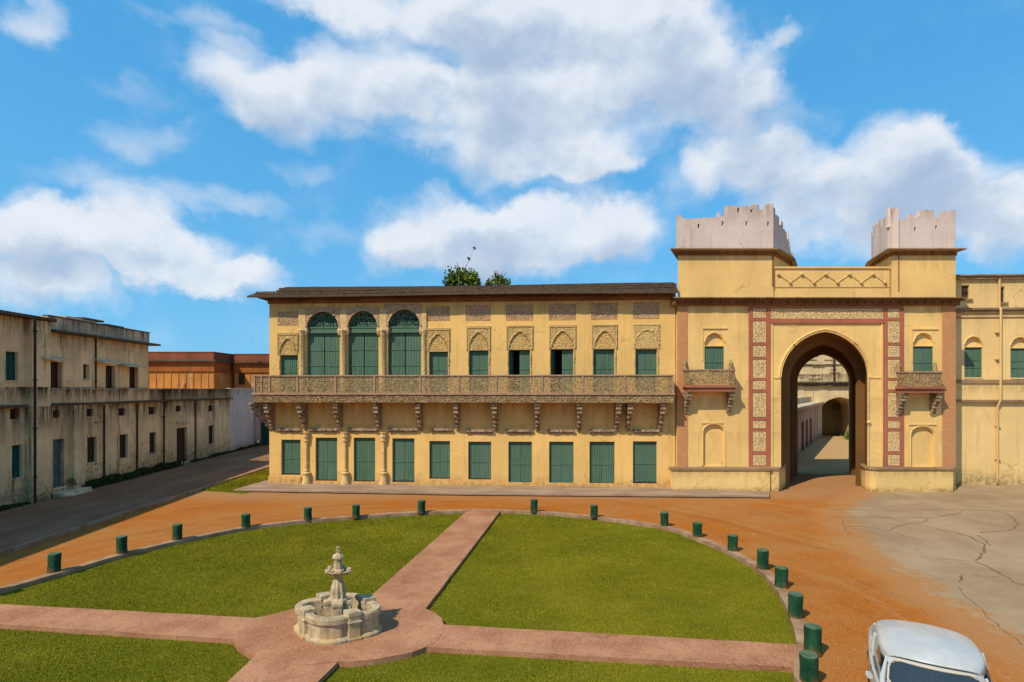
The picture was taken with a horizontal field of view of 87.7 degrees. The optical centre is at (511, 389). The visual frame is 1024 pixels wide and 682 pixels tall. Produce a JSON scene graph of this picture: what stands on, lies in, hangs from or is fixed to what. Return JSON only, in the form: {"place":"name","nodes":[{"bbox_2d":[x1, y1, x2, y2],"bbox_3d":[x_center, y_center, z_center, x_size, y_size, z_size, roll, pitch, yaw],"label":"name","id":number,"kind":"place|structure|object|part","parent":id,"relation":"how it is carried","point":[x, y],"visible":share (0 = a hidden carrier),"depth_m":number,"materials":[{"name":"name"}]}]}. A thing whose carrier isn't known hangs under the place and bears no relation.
{"place":"outdoors","nodes":[
{"label":"outdoors","id":0,"kind":"place"},
{"bbox_2d":[0,445,268,549],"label":"road","id":1,"kind":"structure","parent":0,"point":[24,523],"depth_m":24.23,"materials":[{"name":"grey asphalt"}]},
{"bbox_2d":[0,493,52,511],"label":"weeds","id":2,"kind":"object","parent":1,"relation":"on","point":[9,506],"visible":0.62,"depth_m":22.13,"materials":[{"name":"green plant"}]},
{"bbox_2d":[82,460,184,488],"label":"weeds","id":3,"kind":"object","parent":1,"relation":"on","point":[105,480],"visible":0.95,"depth_m":29.35,"materials":[{"name":"green plant"}]},
{"bbox_2d":[190,442,260,461],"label":"weeds","id":4,"kind":"object","parent":1,"relation":"on","point":[228,452],"visible":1,"depth_m":40.80,"materials":[{"name":"green plant"}]},
{"bbox_2d":[148,352,268,388],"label":"orange building","id":5,"kind":"structure","parent":0,"point":[208,370],"depth_m":50.00,"materials":[{"name":"paint"}]},
{"bbox_2d":[239,373,244,384],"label":"window","id":6,"kind":"structure","parent":5,"relation":"in","point":[241,375],"depth_m":52.86,"materials":[{"name":"brown wood"}]},
{"bbox_2d":[0,513,795,681],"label":"lawn","id":7,"kind":"structure","parent":0,"point":[450,666],"depth_m":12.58,"materials":[{"name":"plant"}]},
{"bbox_2d":[0,509,804,681],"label":"kerb","id":8,"kind":"structure","parent":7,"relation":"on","point":[797,625],"depth_m":17.31,"materials":[{"name":"stone"}]},
{"bbox_2d":[47,552,61,572],"bbox_3d":[-12.505,4.721,14.575,0.312,0.518,0.312,2,-2,-19],"label":"bollard","id":9,"kind":"object","parent":8,"relation":"on","point":[54,563],"visible":1,"depth_m":14.47,"materials":[{"name":"green metal"}]},
{"bbox_2d":[116,535,127,553],"bbox_3d":[-11.872,4.718,16.232,0.300,0.525,0.299,-1,0,17],"label":"bollard","id":10,"kind":"object","parent":8,"relation":"on","point":[121,545],"visible":1,"depth_m":16.12,"materials":[{"name":"green metal"}]},
{"bbox_2d":[172,523,182,540],"bbox_3d":[-11.083,4.712,17.671,0.303,0.537,0.302,2,1,-2],"label":"bollard","id":11,"kind":"object","parent":8,"relation":"on","point":[177,531],"visible":1,"depth_m":17.56,"materials":[{"name":"green metal"}]},
{"bbox_2d":[241,513,250,527],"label":"bollard","id":12,"kind":"object","parent":8,"relation":"on","point":[245,520],"visible":1,"depth_m":19.19,"materials":[{"name":"green metal"}]},
{"bbox_2d":[304,507,311,520],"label":"bollard","id":13,"kind":"object","parent":8,"relation":"on","point":[307,513],"visible":1,"depth_m":20.28,"materials":[{"name":"green metal"}]},
{"bbox_2d":[352,504,359,517],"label":"bollard","id":14,"kind":"object","parent":8,"relation":"on","point":[355,510],"visible":1,"depth_m":20.71,"materials":[{"name":"green metal"}]},
{"bbox_2d":[417,499,425,513],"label":"bollard","id":15,"kind":"object","parent":8,"relation":"on","point":[421,506],"visible":1,"depth_m":21.48,"materials":[{"name":"green metal"}]},
{"bbox_2d":[530,499,537,512],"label":"bollard","id":16,"kind":"object","parent":8,"relation":"on","point":[534,504],"visible":1,"depth_m":21.62,"materials":[{"name":"green metal"}]},
{"bbox_2d":[590,504,597,517],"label":"bollard","id":17,"kind":"object","parent":8,"relation":"on","point":[593,510],"visible":1,"depth_m":20.71,"materials":[{"name":"green metal"}]},
{"bbox_2d":[660,511,668,525],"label":"bollard","id":18,"kind":"object","parent":8,"relation":"on","point":[664,518],"visible":1,"depth_m":19.37,"materials":[{"name":"green metal"}]},
{"bbox_2d":[692,521,701,537],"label":"bollard","id":19,"kind":"object","parent":8,"relation":"on","point":[697,529],"visible":1,"depth_m":17.95,"materials":[{"name":"green metal"}]},
{"bbox_2d":[727,534,737,551],"bbox_3d":[6.830,4.738,16.498,0.315,0.484,0.314,0,-1,15],"label":"bollard","id":20,"kind":"object","parent":8,"relation":"on","point":[732,545],"visible":1,"depth_m":16.38,"materials":[{"name":"green metal"}]},
{"bbox_2d":[757,548,768,569],"bbox_3d":[6.979,4.710,14.832,0.313,0.541,0.314,0,1,-7],"label":"bollard","id":21,"kind":"object","parent":8,"relation":"on","point":[762,558],"visible":1,"depth_m":14.71,"materials":[{"name":"green metal"}]},
{"bbox_2d":[774,565,788,588],"bbox_3d":[6.812,4.732,13.478,0.326,0.495,0.325,1,-1,18],"label":"bollard","id":22,"kind":"object","parent":8,"relation":"on","point":[781,577],"visible":1,"depth_m":13.36,"materials":[{"name":"green metal"}]},
{"bbox_2d":[787,591,803,618],"bbox_3d":[6.215,4.722,11.693,0.315,0.516,0.316,2,0,27],"label":"bollard","id":23,"kind":"object","parent":8,"relation":"on","point":[795,604],"visible":1,"depth_m":11.58,"materials":[{"name":"green metal"}]},
{"bbox_2d":[799,650,818,681],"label":"bollard","id":24,"kind":"object","parent":8,"relation":"on","point":[809,665],"visible":1,"depth_m":8.99,"materials":[{"name":"green paint"}]},
{"bbox_2d":[803,623,821,656],"bbox_3d":[5.690,4.722,10.094,0.319,0.516,0.320,2,-2,-41],"label":"bollard","id":25,"kind":"object","parent":8,"relation":"on","point":[813,637],"visible":0.97,"depth_m":9.98,"materials":[{"name":"green paint"}]},
{"bbox_2d":[0,511,797,681],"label":"path","id":26,"kind":"structure","parent":0,"point":[275,647],"depth_m":10.76,"materials":[{"name":"pink stone"}]},
{"bbox_2d":[294,546,381,645],"bbox_3d":[-3.615,4.125,11.080,1.464,1.749,1.565,0,0,-41],"label":"fountain","id":27,"kind":"object","parent":26,"relation":"on","point":[337,614],"visible":1,"depth_m":10.78,"materials":[{"name":"stone"}]},
{"bbox_2d":[247,282,677,486],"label":"palace building","id":28,"kind":"structure","parent":0,"point":[543,385],"depth_m":27.14,"materials":[{"name":"yellow paint"}]},
{"bbox_2d":[277,333,298,391],"bbox_3d":[-11.652,-1.266,27.878,1.179,3.411,0.290,0,0,3],"label":"window","id":29,"kind":"structure","parent":28,"relation":"in","point":[290,362],"depth_m":27.82,"materials":[{"name":"green wood"}]},
{"bbox_2d":[282,440,300,474],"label":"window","id":30,"kind":"structure","parent":28,"relation":"in","point":[291,449],"depth_m":27.95,"materials":[{"name":"green wood"}]},
{"bbox_2d":[304,307,340,391],"bbox_3d":[-9.818,-1.911,27.795,2.022,4.699,0.434,0,0,3],"label":"arched door","id":31,"kind":"structure","parent":28,"relation":"in","point":[327,322],"depth_m":27.86,"materials":[{"name":"wood"}]},
{"bbox_2d":[316,438,336,480],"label":"door","id":32,"kind":"structure","parent":28,"relation":"in","point":[326,448],"depth_m":27.84,"materials":[{"name":"green wood"}]},
{"bbox_2d":[346,306,379,391],"bbox_3d":[-7.693,-1.926,27.665,1.874,4.732,0.434,0,0,3],"label":"arched door","id":33,"kind":"structure","parent":28,"relation":"in","point":[366,321],"depth_m":27.74,"materials":[{"name":"wood"}]},
{"bbox_2d":[354,438,374,481],"bbox_3d":[-7.622,3.645,27.769,1.131,2.325,0.220,0,0,3],"label":"door","id":34,"kind":"structure","parent":28,"relation":"in","point":[364,448],"depth_m":27.72,"materials":[{"name":"green wood"}]},
{"bbox_2d":[384,304,422,391],"bbox_3d":[-5.548,-1.977,27.535,2.035,4.831,0.434,0,0,3],"label":"arched door","id":35,"kind":"structure","parent":28,"relation":"in","point":[407,320],"depth_m":27.60,"materials":[{"name":"wood"}]},
{"bbox_2d":[393,438,414,481],"bbox_3d":[-5.579,3.663,27.645,1.159,2.315,0.220,0,0,3],"label":"door","id":36,"kind":"structure","parent":28,"relation":"in","point":[403,448],"depth_m":27.58,"materials":[{"name":"green wood"}]},
{"bbox_2d":[426,328,449,391],"bbox_3d":[-3.794,-1.360,27.401,1.243,3.600,0.290,0,0,3],"label":"window","id":37,"kind":"structure","parent":28,"relation":"in","point":[439,358],"depth_m":27.35,"materials":[{"name":"green wood"}]},
{"bbox_2d":[430,441,449,478],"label":"door","id":38,"kind":"structure","parent":28,"relation":"in","point":[439,450],"depth_m":27.47,"materials":[{"name":"green wood"}]},
{"bbox_2d":[442,246,481,285],"bbox_3d":[-2.614,-6.417,28.166,2.056,2.346,1.334,0,0,3],"label":"shrub","id":39,"kind":"object","parent":28,"relation":"on","point":[459,277],"visible":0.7,"depth_m":27.89,"materials":[{"name":"green plant"}]},
{"bbox_2d":[466,326,490,391],"bbox_3d":[-1.714,-1.404,27.274,1.249,3.688,0.290,0,0,3],"label":"window","id":40,"kind":"structure","parent":28,"relation":"in","point":[477,361],"depth_m":27.22,"materials":[{"name":"green wood"}]},
{"bbox_2d":[469,442,490,479],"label":"door","id":41,"kind":"structure","parent":28,"relation":"in","point":[479,452],"depth_m":27.35,"materials":[{"name":"green wood"}]},
{"bbox_2d":[484,271,510,284],"bbox_3d":[-0.753,-5.785,28.070,1.446,1.123,0.876,0,0,3],"label":"shrub","id":42,"kind":"object","parent":28,"relation":"on","point":[498,279],"visible":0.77,"depth_m":27.91,"materials":[{"name":"green plant"}]},
{"bbox_2d":[506,325,532,391],"bbox_3d":[0.406,-1.414,27.114,1.275,3.707,0.744,0,0,28],"label":"window","id":43,"kind":"structure","parent":28,"relation":"in","point":[511,330],"depth_m":27.09,"materials":[{"name":"beige stone"}]},
{"bbox_2d":[509,442,531,481],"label":"door","id":44,"kind":"structure","parent":28,"relation":"in","point":[520,453],"depth_m":27.22,"materials":[{"name":"green wood"}]},
{"bbox_2d":[549,442,572,482],"bbox_3d":[2.504,3.687,27.108,1.232,2.117,0.090,0,0,3],"label":"door","id":45,"kind":"structure","parent":28,"relation":"in","point":[560,453],"depth_m":27.09,"materials":[{"name":"green wood"}]},
{"bbox_2d":[549,325,575,391],"bbox_3d":[2.570,-1.416,26.986,1.273,3.712,0.758,0,0,28],"label":"window","id":46,"kind":"structure","parent":28,"relation":"in","point":[570,330],"depth_m":26.95,"materials":[{"name":"beige stone"}]},
{"bbox_2d":[590,442,613,482],"bbox_3d":[4.545,3.707,27.029,1.254,2.180,0.220,0,0,3],"label":"door","id":47,"kind":"structure","parent":28,"relation":"in","point":[601,453],"depth_m":26.97,"materials":[{"name":"green wood"}]},
{"bbox_2d":[591,324,616,391],"bbox_3d":[4.648,-1.418,26.888,1.297,3.717,0.290,0,0,3],"label":"window","id":48,"kind":"structure","parent":28,"relation":"in","point":[596,329],"depth_m":26.84,"materials":[{"name":"green wood"}]},
{"bbox_2d":[633,441,655,483],"bbox_3d":[6.667,3.673,26.901,1.183,2.170,0.220,0,0,3],"label":"door","id":49,"kind":"structure","parent":28,"relation":"in","point":[644,452],"depth_m":26.84,"materials":[{"name":"green wood"}]},
{"bbox_2d":[633,324,659,391],"bbox_3d":[6.743,-1.416,26.762,1.324,3.711,0.289,0,0,3],"label":"window","id":50,"kind":"structure","parent":28,"relation":"in","point":[646,337],"depth_m":26.70,"materials":[{"name":"green wood"}]},
{"bbox_2d":[233,480,768,497],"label":"pavement","id":51,"kind":"structure","parent":0,"point":[478,490],"depth_m":25.79,"materials":[{"name":"stone"}]},
{"bbox_2d":[0,474,1022,681],"bbox_3d":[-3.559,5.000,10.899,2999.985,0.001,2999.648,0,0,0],"label":"ground","id":52,"kind":"structure","parent":0,"point":[816,580],"depth_m":19.93,"materials":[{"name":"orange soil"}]},
{"bbox_2d":[0,310,232,505],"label":"weathered building","id":53,"kind":"structure","parent":52,"relation":"on","point":[81,402],"depth_m":26.21,"materials":[{"name":"paint"}]},
{"bbox_2d":[5,351,19,381],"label":"window","id":54,"kind":"structure","parent":53,"relation":"in","point":[10,356],"depth_m":22.41,"materials":[{"name":"teal paint"}]},
{"bbox_2d":[11,445,23,479],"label":"window","id":55,"kind":"structure","parent":53,"relation":"in","point":[15,448],"depth_m":22.65,"materials":[{"name":"teal paint"}]},
{"bbox_2d":[51,362,62,391],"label":"window","id":56,"kind":"structure","parent":53,"relation":"in","point":[54,365],"depth_m":24.81,"materials":[{"name":"brown wood"}]},
{"bbox_2d":[53,439,65,489],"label":"door","id":57,"kind":"structure","parent":53,"relation":"in","point":[56,442],"depth_m":24.90,"materials":[{"name":"grey paint"}]},
{"bbox_2d":[83,364,90,379],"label":"window","id":58,"kind":"structure","parent":53,"relation":"in","point":[84,366],"depth_m":26.67,"materials":[{"name":"brown wood"}]},
{"bbox_2d":[87,437,97,464],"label":"window","id":59,"kind":"structure","parent":53,"relation":"in","point":[90,440],"depth_m":27.01,"materials":[{"name":"brown wood"}]},
{"bbox_2d":[106,366,116,391],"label":"window","id":60,"kind":"structure","parent":53,"relation":"in","point":[108,368],"depth_m":28.41,"materials":[{"name":"brown wood"}]},
{"bbox_2d":[119,434,128,459],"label":"window","id":61,"kind":"structure","parent":53,"relation":"in","point":[122,437],"depth_m":29.45,"materials":[{"name":"brown wood"}]},
{"bbox_2d":[129,367,134,387],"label":"window","id":62,"kind":"structure","parent":53,"relation":"in","point":[131,369],"depth_m":30.31,"materials":[{"name":"brown wood"}]},
{"bbox_2d":[149,432,156,454],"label":"window","id":63,"kind":"structure","parent":53,"relation":"in","point":[151,435],"depth_m":32.03,"materials":[{"name":"brown wood"}]},
{"bbox_2d":[177,427,187,463],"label":"door","id":64,"kind":"structure","parent":53,"relation":"in","point":[180,431],"depth_m":35.34,"materials":[{"name":"brown wood"}]},
{"bbox_2d":[208,425,214,444],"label":"window","id":65,"kind":"structure","parent":53,"relation":"in","point":[210,427],"depth_m":39.06,"materials":[{"name":"brown wood"}]},
{"bbox_2d":[0,466,268,555],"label":"kerb","id":66,"kind":"structure","parent":52,"relation":"on","point":[14,548],"depth_m":20.31,"materials":[{"name":"stone"}]},
{"bbox_2d":[202,468,268,493],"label":"grass verge","id":67,"kind":"object","parent":52,"relation":"on","point":[244,492],"depth_m":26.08,"materials":[{"name":"plant"}]},
{"bbox_2d":[226,388,257,450],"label":"boundary wall","id":68,"kind":"structure","parent":52,"relation":"on","point":[243,426],"depth_m":44.07,"materials":[{"name":"white paint"}]},
{"bbox_2d":[258,390,268,444],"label":"end wall","id":69,"kind":"structure","parent":52,"relation":"on","point":[263,434],"depth_m":47.16,"materials":[{"name":"teal paint"}]},
{"bbox_2d":[261,422,268,444],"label":"door","id":70,"kind":"structure","parent":69,"relation":"in","point":[264,429],"depth_m":47.16,"materials":[{"name":"teal paint"}]},
{"bbox_2d":[798,396,823,454],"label":"outbuilding","id":71,"kind":"structure","parent":52,"relation":"on","point":[807,421],"depth_m":46.67,"materials":[{"name":"paint"}]},
{"bbox_2d":[669,203,967,491],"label":"gateway building","id":72,"kind":"structure","parent":52,"relation":"on","point":[762,318],"depth_m":26.50,"materials":[{"name":"paint"}]},
{"bbox_2d":[702,328,726,368],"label":"window","id":73,"kind":"structure","parent":72,"relation":"in","point":[713,357],"depth_m":26.57,"materials":[{"name":"paint"}]},
{"bbox_2d":[790,386,793,478],"bbox_3d":[15.116,2.250,28.750,0.068,4.900,1.800,0,0,31],"label":"door leaf","id":74,"kind":"structure","parent":72,"relation":"in","point":[791,387],"depth_m":28.00,"materials":[{"name":"brown wood"}]},
{"bbox_2d":[911,328,938,370],"bbox_3d":[20.501,-1.954,26.540,1.332,2.186,0.180,0,0,0],"label":"window","id":75,"kind":"structure","parent":72,"relation":"in","point":[922,358],"depth_m":26.57,"materials":[{"name":"paint"}]},
{"bbox_2d":[865,619,991,681],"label":"parked car","id":76,"kind":"object","parent":52,"relation":"on","point":[902,651],"visible":1,"depth_m":7.45,"materials":[{"name":"white paint"}]},
{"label":"side window","id":77,"kind":"part","parent":76,"relation":"part of","materials":[{"name":"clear glass"}]},
{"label":"side window","id":78,"kind":"part","parent":76,"relation":"part of","materials":[{"name":"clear glass"}]},
{"bbox_2d":[0,0,1023,353],"label":"sky","id":79,"kind":"structure","parent":0,"point":[165,165],"materials":[{"name":"blue"}]},
{"bbox_2d":[798,435,848,473],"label":"path","id":80,"kind":"structure","parent":0,"point":[826,454],"depth_m":39.27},
{"bbox_2d":[798,355,848,437],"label":"ruined building","id":81,"kind":"structure","parent":80,"relation":"on","point":[823,378],"depth_m":54.96,"materials":[{"name":"beige paint"}]},
{"bbox_2d":[832,404,840,410],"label":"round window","id":82,"kind":"structure","parent":81,"relation":"in","point":[836,407],"depth_m":57.95,"materials":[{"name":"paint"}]},
{"bbox_2d":[840,431,848,439],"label":"shrub","id":83,"kind":"object","parent":80,"relation":"on","point":[847,436],"visible":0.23,"depth_m":53.30,"materials":[{"name":"green plant"}]},
{"bbox_2d":[799,484,1023,681],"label":"paving","id":84,"kind":"structure","parent":0,"point":[980,526],"depth_m":16.16,"materials":[{"name":"concrete"}]},
{"bbox_2d":[956,274,1023,484],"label":"side building","id":85,"kind":"structure","parent":84,"relation":"on","point":[990,380],"depth_m":28.00,"materials":[{"name":"paint"}]},
{"bbox_2d":[961,285,972,300],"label":"window","id":86,"kind":"structure","parent":85,"relation":"in","point":[964,288],"depth_m":28.14,"materials":[{"name":"wood"}]},
{"bbox_2d":[964,336,982,377],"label":"window","id":87,"kind":"structure","parent":85,"relation":"in","point":[972,355],"depth_m":28.12,"materials":[{"name":"paint"}]},
{"bbox_2d":[1001,286,1008,303],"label":"window","id":88,"kind":"structure","parent":85,"relation":"in","point":[1002,287],"depth_m":28.03,"materials":[{"name":"stone"}]},
{"bbox_2d":[1010,336,1023,378],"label":"window","id":89,"kind":"structure","parent":85,"relation":"in","point":[1016,354],"depth_m":27.99,"materials":[{"name":"paint"}]}
]}

